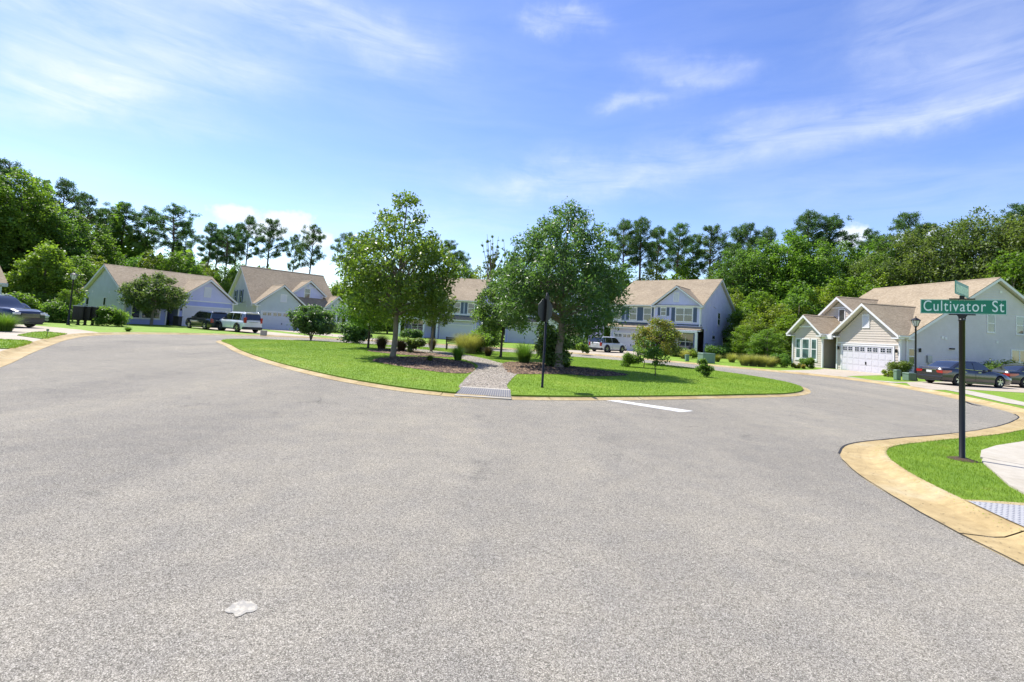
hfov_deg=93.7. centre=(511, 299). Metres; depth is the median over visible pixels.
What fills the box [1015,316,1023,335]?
window
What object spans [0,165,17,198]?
pine tree
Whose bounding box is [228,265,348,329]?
house
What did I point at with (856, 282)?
understorey tree
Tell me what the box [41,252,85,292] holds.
understorey tree
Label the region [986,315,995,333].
window
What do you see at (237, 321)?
parked suv
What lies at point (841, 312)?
window
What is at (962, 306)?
street sign
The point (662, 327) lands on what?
crape myrtle
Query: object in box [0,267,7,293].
house
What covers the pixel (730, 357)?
ornamental grass
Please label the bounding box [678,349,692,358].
ornamental grass
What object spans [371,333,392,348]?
ornamental grass
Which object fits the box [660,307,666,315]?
window
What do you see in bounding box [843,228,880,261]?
pine tree
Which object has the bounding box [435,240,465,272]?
pine tree
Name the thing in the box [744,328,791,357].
understorey tree
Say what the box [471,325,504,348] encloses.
leafy shrub
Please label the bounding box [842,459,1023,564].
tar seam
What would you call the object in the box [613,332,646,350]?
garage door
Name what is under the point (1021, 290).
understorey tree
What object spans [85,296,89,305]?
window
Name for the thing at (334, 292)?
understorey tree
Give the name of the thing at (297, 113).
sky
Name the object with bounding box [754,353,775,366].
ornamental grass
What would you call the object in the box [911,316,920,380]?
street lamp
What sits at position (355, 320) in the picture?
young tree
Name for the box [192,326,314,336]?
driveway
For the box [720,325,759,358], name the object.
understorey tree
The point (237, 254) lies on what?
pine tree
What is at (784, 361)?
round shrub
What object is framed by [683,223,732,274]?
pine tree
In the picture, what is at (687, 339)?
window
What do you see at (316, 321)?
crape myrtle
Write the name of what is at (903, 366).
leafy shrub
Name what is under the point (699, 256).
pine tree
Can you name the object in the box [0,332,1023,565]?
street kerb
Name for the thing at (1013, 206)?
pine tree
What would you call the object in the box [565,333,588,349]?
hedge
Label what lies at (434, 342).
ornamental grass
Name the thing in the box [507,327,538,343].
garage door
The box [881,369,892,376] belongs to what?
shrub
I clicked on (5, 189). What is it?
broadleaf tree
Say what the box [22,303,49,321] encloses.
parked suv
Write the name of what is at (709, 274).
broadleaf tree
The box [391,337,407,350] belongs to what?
ornamental grass
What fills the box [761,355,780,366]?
ornamental grass
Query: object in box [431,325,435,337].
door
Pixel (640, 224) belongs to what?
pine tree
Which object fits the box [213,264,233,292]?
understorey tree
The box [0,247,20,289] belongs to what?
understorey tree
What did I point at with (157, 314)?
window
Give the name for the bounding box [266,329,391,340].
driveway
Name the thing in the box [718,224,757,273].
pine tree
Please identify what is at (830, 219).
pine tree
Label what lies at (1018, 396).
ground
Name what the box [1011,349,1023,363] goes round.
window
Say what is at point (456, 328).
garage door
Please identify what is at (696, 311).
house
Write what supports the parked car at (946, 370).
on the driveway at (951, 386)
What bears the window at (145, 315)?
in the house at (208, 293)
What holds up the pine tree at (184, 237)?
on the ground at (1018, 396)
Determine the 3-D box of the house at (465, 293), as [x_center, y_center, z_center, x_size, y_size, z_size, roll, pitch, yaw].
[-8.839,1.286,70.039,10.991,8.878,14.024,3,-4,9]
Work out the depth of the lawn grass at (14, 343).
18.31 m
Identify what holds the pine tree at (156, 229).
on the ground at (1018, 396)
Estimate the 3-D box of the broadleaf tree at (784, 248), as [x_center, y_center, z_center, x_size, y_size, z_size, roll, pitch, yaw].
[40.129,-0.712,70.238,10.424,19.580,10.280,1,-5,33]
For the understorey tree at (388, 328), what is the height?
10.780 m
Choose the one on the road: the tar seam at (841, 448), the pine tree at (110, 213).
the tar seam at (841, 448)
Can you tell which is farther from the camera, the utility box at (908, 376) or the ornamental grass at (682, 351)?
the ornamental grass at (682, 351)
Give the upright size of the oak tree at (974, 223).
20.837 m
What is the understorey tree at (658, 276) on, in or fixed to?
on the ground at (1018, 396)
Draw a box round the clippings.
[876,427,1023,533]
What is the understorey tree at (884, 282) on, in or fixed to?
on the ground at (1018, 396)
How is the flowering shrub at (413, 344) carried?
on the mulch bed
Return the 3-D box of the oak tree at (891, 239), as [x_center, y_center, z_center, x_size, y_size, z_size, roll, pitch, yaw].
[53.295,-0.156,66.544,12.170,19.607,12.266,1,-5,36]
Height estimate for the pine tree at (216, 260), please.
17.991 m
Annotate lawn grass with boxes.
[0,339,32,347]
[18,331,66,338]
[885,429,1023,503]
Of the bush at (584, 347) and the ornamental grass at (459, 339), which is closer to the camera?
the ornamental grass at (459, 339)
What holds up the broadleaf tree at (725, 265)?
on the ground at (1018, 396)
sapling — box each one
[631,337,653,367]
[640,341,670,375]
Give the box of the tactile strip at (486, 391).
[456,387,510,396]
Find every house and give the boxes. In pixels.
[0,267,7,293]
[72,264,237,325]
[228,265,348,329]
[398,278,493,338]
[504,279,603,346]
[606,279,734,352]
[786,277,1023,373]
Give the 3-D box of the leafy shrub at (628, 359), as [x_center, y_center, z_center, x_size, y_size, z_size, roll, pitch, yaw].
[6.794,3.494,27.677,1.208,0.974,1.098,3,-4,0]
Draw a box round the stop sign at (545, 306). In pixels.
[538,293,552,387]
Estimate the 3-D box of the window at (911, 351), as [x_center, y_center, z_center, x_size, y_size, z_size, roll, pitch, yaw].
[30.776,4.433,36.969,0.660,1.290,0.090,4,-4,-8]
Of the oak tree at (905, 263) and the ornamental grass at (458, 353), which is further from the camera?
the oak tree at (905, 263)
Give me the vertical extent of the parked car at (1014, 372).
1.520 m
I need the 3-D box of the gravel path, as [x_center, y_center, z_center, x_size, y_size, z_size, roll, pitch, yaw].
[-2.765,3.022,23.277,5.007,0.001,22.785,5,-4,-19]
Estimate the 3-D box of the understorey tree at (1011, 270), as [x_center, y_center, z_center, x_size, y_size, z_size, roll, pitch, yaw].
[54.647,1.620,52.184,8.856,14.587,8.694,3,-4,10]
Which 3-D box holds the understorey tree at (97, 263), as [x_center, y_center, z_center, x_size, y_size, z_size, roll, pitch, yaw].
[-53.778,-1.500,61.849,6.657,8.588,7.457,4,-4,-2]
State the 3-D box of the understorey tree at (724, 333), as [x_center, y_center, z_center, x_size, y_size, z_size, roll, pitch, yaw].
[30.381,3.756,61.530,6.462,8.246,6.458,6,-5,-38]
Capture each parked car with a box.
[916,359,1011,387]
[992,363,1023,387]
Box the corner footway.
[980,441,1023,493]
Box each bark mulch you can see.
[368,348,451,356]
[373,356,476,372]
[502,361,627,375]
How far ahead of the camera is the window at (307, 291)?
65.82 m
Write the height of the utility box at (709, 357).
0.800 m
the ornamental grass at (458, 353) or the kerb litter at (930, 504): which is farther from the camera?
the ornamental grass at (458, 353)
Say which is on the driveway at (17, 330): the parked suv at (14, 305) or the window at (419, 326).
the parked suv at (14, 305)
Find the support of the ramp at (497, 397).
on the road
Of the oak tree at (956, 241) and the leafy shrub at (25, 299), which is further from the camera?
the oak tree at (956, 241)
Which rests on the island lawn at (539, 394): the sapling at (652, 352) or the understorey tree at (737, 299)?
the sapling at (652, 352)
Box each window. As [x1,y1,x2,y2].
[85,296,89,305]
[102,297,106,307]
[130,303,140,318]
[141,304,151,318]
[153,309,160,319]
[304,288,310,297]
[411,320,422,330]
[453,302,460,313]
[467,302,474,314]
[629,307,636,320]
[643,307,651,320]
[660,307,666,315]
[675,307,693,322]
[677,333,692,349]
[717,313,719,325]
[795,338,801,358]
[801,338,809,358]
[811,338,817,360]
[838,309,845,322]
[908,348,914,364]
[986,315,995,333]
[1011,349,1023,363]
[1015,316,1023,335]
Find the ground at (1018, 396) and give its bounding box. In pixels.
[23,320,1023,502]
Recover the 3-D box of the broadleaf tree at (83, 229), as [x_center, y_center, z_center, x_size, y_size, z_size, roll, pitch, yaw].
[-59.322,-4.774,64.305,8.057,14.701,8.063,5,-4,-16]
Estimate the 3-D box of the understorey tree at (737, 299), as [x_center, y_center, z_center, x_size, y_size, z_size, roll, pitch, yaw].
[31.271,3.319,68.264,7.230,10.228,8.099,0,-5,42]
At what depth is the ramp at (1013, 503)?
5.56 m
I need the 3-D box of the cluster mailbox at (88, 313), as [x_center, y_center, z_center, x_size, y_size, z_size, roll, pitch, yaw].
[-34.851,1.341,39.258,0.740,1.560,0.540,5,-4,-20]
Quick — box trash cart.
[173,316,181,325]
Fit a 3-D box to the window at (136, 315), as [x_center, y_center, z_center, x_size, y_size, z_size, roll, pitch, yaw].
[-38.415,1.207,49.054,0.090,1.600,0.890,1,-4,31]
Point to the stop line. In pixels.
(664, 408)
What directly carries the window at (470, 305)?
in the house at (465, 293)
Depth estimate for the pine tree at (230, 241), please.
84.20 m
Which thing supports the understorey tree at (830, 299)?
on the ground at (1018, 396)
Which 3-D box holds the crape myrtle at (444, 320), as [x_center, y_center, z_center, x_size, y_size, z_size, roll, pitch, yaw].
[-4.940,1.302,30.868,2.592,4.306,3.046,7,-5,-40]
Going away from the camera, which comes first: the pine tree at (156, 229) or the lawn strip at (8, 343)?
the lawn strip at (8, 343)
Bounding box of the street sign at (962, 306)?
[920,280,1006,462]
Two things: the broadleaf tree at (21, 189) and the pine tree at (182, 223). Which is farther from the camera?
the pine tree at (182, 223)
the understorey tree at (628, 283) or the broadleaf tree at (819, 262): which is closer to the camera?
the broadleaf tree at (819, 262)
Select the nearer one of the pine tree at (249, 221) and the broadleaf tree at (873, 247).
the broadleaf tree at (873, 247)
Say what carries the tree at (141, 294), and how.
on the ground at (1018, 396)
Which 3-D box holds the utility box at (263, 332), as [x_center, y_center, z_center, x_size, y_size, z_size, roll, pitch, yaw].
[-20.501,2.796,39.640,0.490,0.450,0.355,4,-4,-11]
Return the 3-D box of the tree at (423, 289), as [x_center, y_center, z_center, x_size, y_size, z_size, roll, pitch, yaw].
[-5.789,-1.360,23.964,6.672,8.578,5.973,6,-5,-36]
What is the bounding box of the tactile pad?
[969,501,1023,525]
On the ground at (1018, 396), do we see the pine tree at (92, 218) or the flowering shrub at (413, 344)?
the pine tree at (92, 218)
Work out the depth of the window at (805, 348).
45.74 m
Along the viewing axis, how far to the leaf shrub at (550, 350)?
23.61 m
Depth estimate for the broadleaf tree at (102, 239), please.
68.56 m
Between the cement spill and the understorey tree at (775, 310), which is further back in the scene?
the understorey tree at (775, 310)
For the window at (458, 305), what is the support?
in the house at (465, 293)
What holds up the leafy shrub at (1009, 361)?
on the ground at (1018, 396)
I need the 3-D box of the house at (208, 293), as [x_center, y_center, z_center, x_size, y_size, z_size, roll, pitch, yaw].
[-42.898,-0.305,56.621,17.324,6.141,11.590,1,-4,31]
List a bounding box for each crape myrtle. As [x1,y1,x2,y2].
[285,304,338,339]
[416,293,456,351]
[631,315,683,363]
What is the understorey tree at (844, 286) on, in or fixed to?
on the ground at (1018, 396)
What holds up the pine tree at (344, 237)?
on the ground at (1018, 396)
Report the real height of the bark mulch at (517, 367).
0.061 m
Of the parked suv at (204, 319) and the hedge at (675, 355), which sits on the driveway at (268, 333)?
the parked suv at (204, 319)
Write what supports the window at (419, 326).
in the house at (465, 293)
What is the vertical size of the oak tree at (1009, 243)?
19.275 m
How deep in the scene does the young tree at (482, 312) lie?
28.91 m
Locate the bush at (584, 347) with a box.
[576,343,589,352]
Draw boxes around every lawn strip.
[0,339,30,348]
[17,331,65,338]
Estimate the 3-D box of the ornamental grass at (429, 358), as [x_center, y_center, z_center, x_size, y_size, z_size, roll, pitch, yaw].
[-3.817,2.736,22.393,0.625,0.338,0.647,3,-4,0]
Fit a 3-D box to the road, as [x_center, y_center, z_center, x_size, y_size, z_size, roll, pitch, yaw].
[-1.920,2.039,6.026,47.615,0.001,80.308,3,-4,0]
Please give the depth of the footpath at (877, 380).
28.34 m
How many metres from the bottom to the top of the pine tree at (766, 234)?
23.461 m
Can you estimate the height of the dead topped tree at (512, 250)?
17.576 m
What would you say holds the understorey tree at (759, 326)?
on the ground at (1018, 396)
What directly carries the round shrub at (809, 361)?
on the ground at (1018, 396)
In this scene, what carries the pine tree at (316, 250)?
on the ground at (1018, 396)
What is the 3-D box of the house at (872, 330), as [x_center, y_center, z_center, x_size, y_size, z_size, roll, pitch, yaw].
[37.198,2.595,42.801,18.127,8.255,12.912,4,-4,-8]
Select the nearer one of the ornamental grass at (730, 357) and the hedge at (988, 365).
the hedge at (988, 365)
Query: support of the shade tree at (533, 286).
on the island lawn at (539, 394)
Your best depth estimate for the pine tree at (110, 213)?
80.54 m
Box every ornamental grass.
[0,312,27,331]
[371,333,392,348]
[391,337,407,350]
[424,355,435,360]
[426,337,439,348]
[449,345,469,360]
[451,333,469,351]
[453,330,487,353]
[480,346,495,355]
[510,340,535,362]
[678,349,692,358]
[715,355,723,361]
[725,352,740,362]
[732,353,753,365]
[744,353,760,365]
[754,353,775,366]
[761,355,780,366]
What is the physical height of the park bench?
0.950 m
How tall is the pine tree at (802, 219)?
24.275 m
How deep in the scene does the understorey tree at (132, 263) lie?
71.97 m
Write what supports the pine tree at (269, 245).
on the ground at (1018, 396)
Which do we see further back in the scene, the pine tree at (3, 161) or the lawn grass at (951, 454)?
the pine tree at (3, 161)
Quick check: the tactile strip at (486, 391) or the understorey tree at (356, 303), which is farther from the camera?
the understorey tree at (356, 303)
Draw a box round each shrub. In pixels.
[2,291,40,309]
[35,299,73,322]
[91,305,134,326]
[333,320,375,342]
[405,337,427,351]
[466,331,493,352]
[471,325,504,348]
[532,330,573,366]
[619,352,638,366]
[685,348,697,357]
[694,358,714,376]
[770,353,792,367]
[790,363,805,368]
[799,357,815,368]
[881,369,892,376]
[884,360,913,375]
[996,359,1023,364]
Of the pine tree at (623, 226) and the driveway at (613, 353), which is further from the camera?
the pine tree at (623, 226)
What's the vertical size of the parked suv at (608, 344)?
1.650 m
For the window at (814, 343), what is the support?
in the house at (872, 330)
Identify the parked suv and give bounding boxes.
[0,294,45,326]
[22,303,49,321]
[185,310,226,329]
[218,311,262,332]
[589,336,626,352]
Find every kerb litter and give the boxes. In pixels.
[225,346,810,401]
[832,414,1021,563]
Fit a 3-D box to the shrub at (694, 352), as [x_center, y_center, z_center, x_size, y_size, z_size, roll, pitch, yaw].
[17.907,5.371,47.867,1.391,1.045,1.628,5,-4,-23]
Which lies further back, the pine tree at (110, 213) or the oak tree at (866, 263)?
the pine tree at (110, 213)
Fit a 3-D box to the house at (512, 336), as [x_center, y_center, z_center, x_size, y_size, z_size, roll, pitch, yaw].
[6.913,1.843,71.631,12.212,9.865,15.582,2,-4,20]
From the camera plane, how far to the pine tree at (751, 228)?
86.63 m
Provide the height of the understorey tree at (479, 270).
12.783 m
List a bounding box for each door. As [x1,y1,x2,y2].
[182,305,230,325]
[260,310,298,329]
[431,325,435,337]
[439,324,473,338]
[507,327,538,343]
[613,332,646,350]
[840,344,894,373]
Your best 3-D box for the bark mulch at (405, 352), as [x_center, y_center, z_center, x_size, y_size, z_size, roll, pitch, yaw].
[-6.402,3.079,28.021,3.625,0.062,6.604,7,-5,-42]
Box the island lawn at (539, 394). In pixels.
[222,339,802,396]
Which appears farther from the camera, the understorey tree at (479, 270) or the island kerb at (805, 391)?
the understorey tree at (479, 270)
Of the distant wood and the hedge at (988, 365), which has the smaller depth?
the hedge at (988, 365)
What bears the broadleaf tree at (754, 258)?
on the ground at (1018, 396)
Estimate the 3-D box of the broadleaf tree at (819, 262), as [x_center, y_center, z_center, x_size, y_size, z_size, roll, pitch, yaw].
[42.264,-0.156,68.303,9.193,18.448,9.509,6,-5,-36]
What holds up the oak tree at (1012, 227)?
on the ground at (1018, 396)
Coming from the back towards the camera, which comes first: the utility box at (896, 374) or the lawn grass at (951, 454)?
the utility box at (896, 374)
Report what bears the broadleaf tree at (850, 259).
on the ground at (1018, 396)
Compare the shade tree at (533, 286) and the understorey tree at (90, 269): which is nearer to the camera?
the shade tree at (533, 286)
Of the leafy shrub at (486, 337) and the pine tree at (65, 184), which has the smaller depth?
the leafy shrub at (486, 337)
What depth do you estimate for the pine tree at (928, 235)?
74.56 m
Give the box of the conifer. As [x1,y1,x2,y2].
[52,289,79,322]
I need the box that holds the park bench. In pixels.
[446,336,455,348]
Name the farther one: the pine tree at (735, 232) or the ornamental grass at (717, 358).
the pine tree at (735, 232)
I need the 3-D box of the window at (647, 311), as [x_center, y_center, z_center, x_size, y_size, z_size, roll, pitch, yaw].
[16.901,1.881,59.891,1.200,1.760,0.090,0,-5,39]
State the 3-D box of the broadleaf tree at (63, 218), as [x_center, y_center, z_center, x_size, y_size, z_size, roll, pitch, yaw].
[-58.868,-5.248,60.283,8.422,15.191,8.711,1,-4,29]
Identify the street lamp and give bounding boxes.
[66,271,77,324]
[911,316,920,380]
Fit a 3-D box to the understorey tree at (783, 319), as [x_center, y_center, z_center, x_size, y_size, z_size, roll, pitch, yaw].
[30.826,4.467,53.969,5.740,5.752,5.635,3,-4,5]
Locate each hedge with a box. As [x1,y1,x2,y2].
[399,328,423,337]
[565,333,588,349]
[667,346,686,356]
[702,343,730,357]
[982,358,1002,368]
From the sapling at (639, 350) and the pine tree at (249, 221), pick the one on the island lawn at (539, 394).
the sapling at (639, 350)
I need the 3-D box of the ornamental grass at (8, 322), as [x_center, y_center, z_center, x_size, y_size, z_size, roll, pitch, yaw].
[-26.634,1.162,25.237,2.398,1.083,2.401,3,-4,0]
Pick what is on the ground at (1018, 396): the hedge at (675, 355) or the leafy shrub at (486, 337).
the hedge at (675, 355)
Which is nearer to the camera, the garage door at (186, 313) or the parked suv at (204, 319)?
the parked suv at (204, 319)
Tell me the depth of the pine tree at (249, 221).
86.25 m
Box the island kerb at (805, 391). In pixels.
[216,340,810,400]
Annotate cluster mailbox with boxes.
[72,305,85,324]
[82,306,92,324]
[91,306,99,324]
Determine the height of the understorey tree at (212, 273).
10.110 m
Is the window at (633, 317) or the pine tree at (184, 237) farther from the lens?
the pine tree at (184, 237)
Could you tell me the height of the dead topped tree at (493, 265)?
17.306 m
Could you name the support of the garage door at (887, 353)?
in the house at (872, 330)
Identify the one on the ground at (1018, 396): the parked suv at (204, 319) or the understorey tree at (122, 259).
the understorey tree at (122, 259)
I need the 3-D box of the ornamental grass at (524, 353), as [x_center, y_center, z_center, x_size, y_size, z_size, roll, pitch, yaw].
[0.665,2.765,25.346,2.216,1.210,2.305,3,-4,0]
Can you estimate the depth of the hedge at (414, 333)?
59.41 m
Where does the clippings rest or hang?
on the ground at (1018, 396)
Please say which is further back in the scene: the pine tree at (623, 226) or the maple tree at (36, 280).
the pine tree at (623, 226)
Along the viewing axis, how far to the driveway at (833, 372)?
35.59 m
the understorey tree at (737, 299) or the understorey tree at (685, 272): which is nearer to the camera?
the understorey tree at (737, 299)
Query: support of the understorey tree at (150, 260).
on the ground at (1018, 396)
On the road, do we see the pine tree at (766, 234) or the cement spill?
the cement spill
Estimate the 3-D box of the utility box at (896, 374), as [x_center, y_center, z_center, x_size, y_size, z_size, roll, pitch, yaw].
[24.747,4.863,30.848,0.380,0.660,0.278,4,-4,-11]
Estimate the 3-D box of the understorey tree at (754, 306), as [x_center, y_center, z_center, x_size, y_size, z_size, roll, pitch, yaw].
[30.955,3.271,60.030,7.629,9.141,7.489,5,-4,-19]
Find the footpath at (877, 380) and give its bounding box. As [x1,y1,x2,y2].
[842,376,903,382]
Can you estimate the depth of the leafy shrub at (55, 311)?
40.42 m
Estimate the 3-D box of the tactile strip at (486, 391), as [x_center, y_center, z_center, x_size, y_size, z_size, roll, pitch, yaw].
[-0.738,2.481,12.843,1.438,0.068,1.032,3,-4,0]
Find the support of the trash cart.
on the ground at (1018, 396)
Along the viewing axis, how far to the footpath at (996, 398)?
21.01 m
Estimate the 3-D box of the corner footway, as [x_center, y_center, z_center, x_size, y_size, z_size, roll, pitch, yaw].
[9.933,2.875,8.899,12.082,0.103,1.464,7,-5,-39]
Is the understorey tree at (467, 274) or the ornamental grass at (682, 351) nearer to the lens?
the ornamental grass at (682, 351)
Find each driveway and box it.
[0,324,98,350]
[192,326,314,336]
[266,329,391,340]
[565,350,641,355]
[780,368,882,375]
[904,382,1023,392]
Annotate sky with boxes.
[0,0,1023,324]
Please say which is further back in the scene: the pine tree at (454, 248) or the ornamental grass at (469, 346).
the pine tree at (454, 248)
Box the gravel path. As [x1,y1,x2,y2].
[387,347,516,388]
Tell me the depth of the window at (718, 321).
61.04 m
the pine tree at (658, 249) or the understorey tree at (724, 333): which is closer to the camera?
the understorey tree at (724, 333)
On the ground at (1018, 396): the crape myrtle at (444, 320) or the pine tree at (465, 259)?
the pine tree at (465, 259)
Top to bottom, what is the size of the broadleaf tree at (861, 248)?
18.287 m
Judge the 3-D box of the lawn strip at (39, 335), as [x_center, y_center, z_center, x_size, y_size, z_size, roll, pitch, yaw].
[-2.236,1.896,5.894,47.703,0.040,80.028,3,-4,0]
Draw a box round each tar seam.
[838,414,1018,452]
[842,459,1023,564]
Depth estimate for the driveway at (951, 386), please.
27.65 m
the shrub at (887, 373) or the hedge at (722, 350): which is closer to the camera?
the shrub at (887, 373)
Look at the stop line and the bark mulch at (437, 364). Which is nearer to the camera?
the stop line
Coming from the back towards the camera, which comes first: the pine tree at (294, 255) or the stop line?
the pine tree at (294, 255)
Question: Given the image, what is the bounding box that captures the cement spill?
[224,600,257,616]
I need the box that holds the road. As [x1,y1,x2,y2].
[0,334,1023,681]
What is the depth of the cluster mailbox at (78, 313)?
38.67 m
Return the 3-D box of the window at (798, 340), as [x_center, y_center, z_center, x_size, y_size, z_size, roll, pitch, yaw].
[27.836,4.808,46.679,0.090,2.040,0.780,4,-4,-8]
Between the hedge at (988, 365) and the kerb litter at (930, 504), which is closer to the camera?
the kerb litter at (930, 504)
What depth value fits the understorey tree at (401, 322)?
78.87 m
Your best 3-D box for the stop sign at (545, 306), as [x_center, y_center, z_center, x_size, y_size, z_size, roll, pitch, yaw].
[0.996,1.245,14.603,0.103,2.900,0.690,0,-5,43]
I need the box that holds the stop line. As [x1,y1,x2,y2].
[608,400,689,411]
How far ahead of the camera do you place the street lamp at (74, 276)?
37.71 m
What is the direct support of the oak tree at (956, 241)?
on the ground at (1018, 396)
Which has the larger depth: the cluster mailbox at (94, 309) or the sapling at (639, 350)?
the cluster mailbox at (94, 309)
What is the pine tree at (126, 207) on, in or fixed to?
on the ground at (1018, 396)
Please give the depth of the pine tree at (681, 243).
85.97 m
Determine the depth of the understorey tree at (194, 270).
76.06 m
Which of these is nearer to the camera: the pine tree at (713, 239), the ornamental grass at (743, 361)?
the ornamental grass at (743, 361)
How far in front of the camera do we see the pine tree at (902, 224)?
72.04 m
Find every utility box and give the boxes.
[260,330,266,335]
[697,352,714,363]
[893,369,900,379]
[902,372,915,380]
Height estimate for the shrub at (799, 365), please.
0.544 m
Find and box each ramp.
[454,386,510,399]
[964,499,1023,526]
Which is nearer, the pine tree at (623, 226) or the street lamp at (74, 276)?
the street lamp at (74, 276)
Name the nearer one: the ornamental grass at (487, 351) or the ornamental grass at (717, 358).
the ornamental grass at (487, 351)
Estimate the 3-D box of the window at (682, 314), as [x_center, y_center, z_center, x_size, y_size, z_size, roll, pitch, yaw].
[20.339,1.849,56.766,2.180,1.830,0.090,0,-5,39]
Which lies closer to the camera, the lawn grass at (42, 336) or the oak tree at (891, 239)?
the lawn grass at (42, 336)
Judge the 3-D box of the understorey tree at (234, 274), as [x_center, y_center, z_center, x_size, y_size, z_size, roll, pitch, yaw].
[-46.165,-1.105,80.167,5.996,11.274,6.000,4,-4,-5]
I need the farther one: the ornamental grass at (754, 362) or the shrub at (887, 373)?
the ornamental grass at (754, 362)
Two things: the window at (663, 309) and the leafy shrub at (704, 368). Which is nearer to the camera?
the leafy shrub at (704, 368)
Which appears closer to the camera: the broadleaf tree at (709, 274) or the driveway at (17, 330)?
the driveway at (17, 330)
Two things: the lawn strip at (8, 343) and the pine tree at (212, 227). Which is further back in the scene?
the pine tree at (212, 227)
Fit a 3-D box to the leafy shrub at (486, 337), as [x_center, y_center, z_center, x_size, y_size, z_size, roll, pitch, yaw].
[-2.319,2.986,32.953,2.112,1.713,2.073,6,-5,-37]
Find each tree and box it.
[0,157,49,218]
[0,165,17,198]
[0,167,73,291]
[0,170,33,277]
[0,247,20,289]
[1,199,92,272]
[1,238,88,306]
[38,177,92,229]
[41,209,108,269]
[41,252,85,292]
[57,194,115,242]
[66,223,121,276]
[69,252,100,285]
[78,254,108,280]
[94,200,145,260]
[94,208,124,250]
[97,249,130,267]
[114,271,192,324]
[117,255,150,268]
[122,205,169,252]
[134,248,171,271]
[140,202,202,261]
[151,249,188,272]
[177,225,197,256]
[177,256,209,275]
[192,222,225,272]
[196,264,220,282]
[202,228,235,267]
[206,225,244,266]
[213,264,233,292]
[223,223,245,275]
[223,260,245,291]
[234,215,265,264]
[245,218,290,267]
[284,234,304,271]
[290,224,326,273]
[329,189,470,356]
[329,277,348,324]
[329,285,406,347]
[330,232,360,278]
[342,274,381,332]
[373,278,404,332]
[398,266,416,330]
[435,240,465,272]
[448,259,476,278]
[452,250,476,274]
[468,265,496,289]
[470,264,531,356]
[481,235,506,281]
[487,196,639,366]
[501,239,523,266]
[602,270,631,336]
[604,218,648,276]
[616,216,665,280]
[631,262,666,280]
[644,225,677,274]
[657,222,701,277]
[670,258,698,279]
[673,232,707,278]
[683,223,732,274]
[703,261,728,282]
[712,243,758,303]
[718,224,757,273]
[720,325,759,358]
[721,299,755,353]
[728,221,770,270]
[728,287,746,323]
[729,237,791,314]
[729,288,785,347]
[732,314,775,354]
[744,298,794,342]
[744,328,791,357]
[751,228,825,314]
[752,226,782,274]
[763,313,798,359]
[775,280,827,336]
[776,234,848,317]
[780,209,843,265]
[790,286,833,322]
[805,213,857,268]
[814,240,864,284]
[816,274,858,307]
[829,268,882,301]
[841,250,906,295]
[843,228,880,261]
[844,245,873,268]
[855,235,906,283]
[857,268,906,296]
[862,228,932,286]
[870,211,941,260]
[881,223,974,286]
[902,222,948,266]
[903,218,995,284]
[922,205,1023,282]
[957,212,1023,291]
[964,215,1023,289]
[983,248,1023,295]
[989,202,1023,252]
[1015,268,1023,294]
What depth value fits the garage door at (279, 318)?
60.49 m
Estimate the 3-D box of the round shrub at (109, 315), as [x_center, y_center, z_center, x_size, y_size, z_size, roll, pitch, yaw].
[-33.629,1.491,40.331,2.868,2.031,2.786,0,-5,45]
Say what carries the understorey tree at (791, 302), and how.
on the ground at (1018, 396)
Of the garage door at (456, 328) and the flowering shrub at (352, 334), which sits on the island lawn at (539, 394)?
the flowering shrub at (352, 334)
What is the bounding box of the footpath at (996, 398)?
[949,390,1023,405]
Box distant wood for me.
[11,178,973,337]

